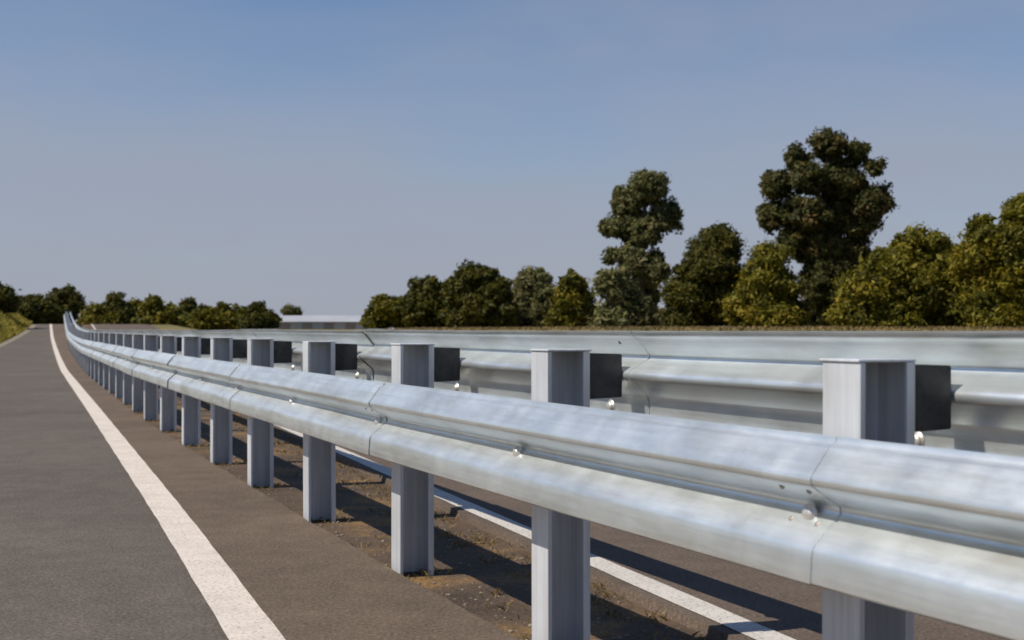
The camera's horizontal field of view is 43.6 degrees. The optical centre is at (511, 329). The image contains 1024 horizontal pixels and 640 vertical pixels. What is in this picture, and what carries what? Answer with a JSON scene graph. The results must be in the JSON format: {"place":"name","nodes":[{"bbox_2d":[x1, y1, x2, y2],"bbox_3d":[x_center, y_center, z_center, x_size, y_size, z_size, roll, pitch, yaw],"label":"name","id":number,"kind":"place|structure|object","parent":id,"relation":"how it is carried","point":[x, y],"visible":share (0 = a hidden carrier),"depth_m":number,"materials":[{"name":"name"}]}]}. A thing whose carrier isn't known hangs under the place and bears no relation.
{"place":"outdoors","nodes":[
{"label":"outdoors","id":0,"kind":"place"},
{"bbox_2d":[0,325,35,346],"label":"verge strip","id":1,"kind":"object","parent":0,"point":[31,327],"visible":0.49,"depth_m":81.08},
{"bbox_2d":[0,324,228,639],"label":"road","id":2,"kind":"structure","parent":0,"point":[88,551],"depth_m":6.90,"materials":[{"name":"grey asphalt"}]},
{"bbox_2d":[50,324,284,639],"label":"edge line","id":3,"kind":"object","parent":2,"relation":"on","point":[239,613],"visible":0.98,"depth_m":6.44,"materials":[{"name":"paint"}]},
{"bbox_2d":[52,324,517,639],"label":"shoulder","id":4,"kind":"object","parent":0,"point":[299,577],"visible":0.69,"depth_m":6.05},
{"bbox_2d":[278,315,365,328],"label":"long shed","id":5,"kind":"structure","parent":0,"point":[320,321],"depth_m":330.00,"materials":[{"name":"white metal"}]},
{"bbox_2d":[280,323,290,328],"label":"door","id":6,"kind":"structure","parent":5,"relation":"in","point":[282,325],"depth_m":329.98,"materials":[{"name":"grey metal"}]},
{"bbox_2d":[302,323,311,328],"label":"door","id":7,"kind":"structure","parent":5,"relation":"in","point":[304,325],"depth_m":329.98,"materials":[{"name":"grey metal"}]},
{"bbox_2d":[324,323,333,328],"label":"door","id":8,"kind":"structure","parent":5,"relation":"in","point":[326,325],"depth_m":329.98,"materials":[{"name":"grey metal"}]},
{"bbox_2d":[346,323,355,328],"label":"door","id":9,"kind":"structure","parent":5,"relation":"in","point":[348,325],"depth_m":329.98,"materials":[{"name":"grey metal"}]},
{"bbox_2d":[68,325,712,639],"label":"median","id":10,"kind":"object","parent":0,"point":[483,574],"visible":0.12,"depth_m":6.57,"materials":[{"name":"soil"}]},
{"bbox_2d":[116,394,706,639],"bbox_3d":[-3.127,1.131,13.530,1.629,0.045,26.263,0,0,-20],"label":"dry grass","id":11,"kind":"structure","parent":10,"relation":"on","point":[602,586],"depth_m":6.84,"materials":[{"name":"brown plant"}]},
{"bbox_2d":[64,312,1023,639],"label":"guardrail","id":12,"kind":"object","parent":10,"relation":"on","point":[870,484],"visible":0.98,"depth_m":3.83,"materials":[{"name":"metal"}]},
{"bbox_2d":[171,421,679,639],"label":"gravel","id":13,"kind":"structure","parent":0,"point":[530,625],"depth_m":6.39,"materials":[{"name":"brown gravel"}]},
{"bbox_2d":[0,0,1023,328],"label":"sky","id":14,"kind":"structure","parent":0,"point":[320,157],"materials":[{"name":"blue"}]},
{"bbox_2d":[2,322,1023,342],"bbox_3d":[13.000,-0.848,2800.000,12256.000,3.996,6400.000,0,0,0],"label":"ground","id":15,"kind":"structure","parent":0,"point":[167,327],"depth_m":41.87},
{"bbox_2d":[0,281,21,312],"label":"verge tree","id":16,"kind":"object","parent":15,"relation":"on","point":[9,302],"visible":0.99,"depth_m":94.44,"materials":[{"name":"green plant"}]},
{"bbox_2d":[0,311,34,343],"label":"verge grass","id":17,"kind":"structure","parent":15,"relation":"on","point":[17,322],"depth_m":89.75,"materials":[{"name":"green plant"}]},
{"bbox_2d":[17,293,63,323],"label":"verge tree","id":18,"kind":"object","parent":15,"relation":"on","point":[39,308],"visible":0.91,"depth_m":110.95,"materials":[{"name":"green plant"}]},
{"bbox_2d":[44,283,85,323],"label":"distant tree","id":19,"kind":"object","parent":15,"relation":"on","point":[68,298],"visible":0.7,"depth_m":148.56,"materials":[{"name":"green plant"}]},
{"bbox_2d":[72,301,119,324],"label":"hedge shrub","id":20,"kind":"object","parent":15,"relation":"on","point":[94,313],"visible":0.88,"depth_m":111.16,"materials":[{"name":"green plant"}]},
{"bbox_2d":[100,291,136,323],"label":"hedge shrub","id":21,"kind":"object","parent":15,"relation":"on","point":[124,311],"visible":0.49,"depth_m":115.33,"materials":[{"name":"green plant"}]},
{"bbox_2d":[129,297,143,313],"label":"hedge shrub","id":22,"kind":"object","parent":15,"relation":"on","point":[136,304],"visible":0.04,"depth_m":119.63,"materials":[{"name":"green plant"}]},
{"bbox_2d":[130,293,181,325],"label":"hedge shrub","id":23,"kind":"object","parent":15,"relation":"on","point":[153,310],"visible":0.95,"depth_m":111.17,"materials":[{"name":"green plant"}]},
{"bbox_2d":[166,301,191,327],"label":"hedge shrub","id":24,"kind":"object","parent":15,"relation":"on","point":[183,316],"visible":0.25,"depth_m":115.55,"materials":[{"name":"green plant"}]},
{"bbox_2d":[178,296,198,313],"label":"hedge shrub","id":25,"kind":"object","parent":15,"relation":"on","point":[189,305],"visible":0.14,"depth_m":119.59,"materials":[{"name":"green plant"}]},
{"bbox_2d":[185,303,231,329],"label":"hedge shrub","id":26,"kind":"object","parent":15,"relation":"on","point":[206,317],"visible":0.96,"depth_m":111.27,"materials":[{"name":"green plant"}]},
{"bbox_2d":[215,301,240,329],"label":"hedge shrub","id":27,"kind":"object","parent":15,"relation":"on","point":[230,313],"visible":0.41,"depth_m":115.27,"materials":[{"name":"green plant"}]},
{"bbox_2d":[232,303,246,315],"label":"hedge shrub","id":28,"kind":"object","parent":15,"relation":"on","point":[237,307],"visible":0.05,"depth_m":119.52,"materials":[{"name":"green plant"}]},
{"bbox_2d":[236,300,282,328],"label":"hedge shrub","id":29,"kind":"object","parent":15,"relation":"on","point":[256,315],"visible":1,"depth_m":111.21,"materials":[{"name":"green plant"}]},
{"bbox_2d":[280,303,303,314],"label":"distant tree","id":30,"kind":"object","parent":15,"relation":"on","point":[288,309],"visible":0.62,"depth_m":378.37,"materials":[{"name":"green plant"}]},
{"bbox_2d":[359,293,416,328],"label":"bush","id":31,"kind":"object","parent":15,"relation":"on","point":[382,310],"visible":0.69,"depth_m":84.27,"materials":[{"name":"green plant"}]},
{"bbox_2d":[397,274,446,327],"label":"round bush","id":32,"kind":"object","parent":15,"relation":"on","point":[421,305],"visible":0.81,"depth_m":81.13,"materials":[{"name":"green plant"}]},
{"bbox_2d":[437,258,523,327],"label":"round tree","id":33,"kind":"object","parent":15,"relation":"on","point":[478,295],"visible":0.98,"depth_m":79.07,"materials":[{"name":"green plant"}]},
{"bbox_2d":[511,265,558,327],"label":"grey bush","id":34,"kind":"object","parent":15,"relation":"on","point":[532,290],"visible":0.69,"depth_m":82.94,"materials":[{"name":"green plant"}]},
{"bbox_2d":[543,268,600,326],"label":"cone bush","id":35,"kind":"object","parent":15,"relation":"on","point":[572,300],"visible":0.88,"depth_m":79.18,"materials":[{"name":"green plant"}]},
{"bbox_2d":[585,266,665,327],"bbox_3d":[4.034,-1.067,46.234,3.063,2.519,2.845,0,0,0],"label":"olive bush","id":36,"kind":"object","parent":15,"relation":"on","point":[625,304],"visible":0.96,"depth_m":45.47,"materials":[{"name":"green plant"}]},
{"bbox_2d":[597,168,684,325],"bbox_3d":[5.611,-3.403,55.113,3.569,7.188,3.454,0,0,38],"label":"tree","id":37,"kind":"object","parent":15,"relation":"on","point":[637,230],"visible":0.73,"depth_m":54.41,"materials":[{"name":"green plant"}]},
{"bbox_2d":[654,220,749,326],"bbox_3d":[7.306,-1.972,47.957,4.260,4.315,3.886,0,0,0],"label":"round bush","id":38,"kind":"object","parent":15,"relation":"on","point":[706,270],"visible":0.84,"depth_m":47.04,"materials":[{"name":"green plant"}]},
{"bbox_2d":[720,237,816,327],"bbox_3d":[8.722,-1.493,44.085,2.814,3.356,3.628,0,0,-32],"label":"leaning bush","id":39,"kind":"object","parent":15,"relation":"on","point":[768,290],"visible":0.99,"depth_m":43.43,"materials":[{"name":"green plant"}]},
{"bbox_2d":[755,126,899,326],"bbox_3d":[14.487,-4.690,60.218,6.274,9.755,5.208,0,0,-26],"label":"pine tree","id":40,"kind":"object","parent":15,"relation":"on","point":[828,228],"visible":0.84,"depth_m":59.29,"materials":[{"name":"green plant"}]},
{"bbox_2d":[822,221,967,327],"bbox_3d":[12.996,-1.680,41.692,5.884,3.726,3.396,0,0,-10],"label":"wide bush","id":41,"kind":"object","parent":15,"relation":"on","point":[904,280],"visible":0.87,"depth_m":40.90,"materials":[{"name":"green plant"}]},
{"bbox_2d":[938,192,1023,327],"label":"tall bush","id":42,"kind":"object","parent":15,"relation":"on","point":[987,257],"visible":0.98,"depth_m":39.35,"materials":[{"name":"green plant"}]},
{"bbox_2d":[90,324,1007,639],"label":"opposite road","id":43,"kind":"structure","parent":0,"point":[788,608],"depth_m":5.68,"materials":[{"name":"grey asphalt"}]},
{"bbox_2d":[91,324,795,639],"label":"opposite edge line","id":44,"kind":"object","parent":43,"relation":"on","point":[751,629],"visible":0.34,"depth_m":5.62,"materials":[{"name":"white paint"}]},
{"bbox_2d":[381,325,1023,330],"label":"field grass","id":45,"kind":"structure","parent":0,"point":[770,328],"depth_m":36.14,"materials":[{"name":"green plant"}]}
]}

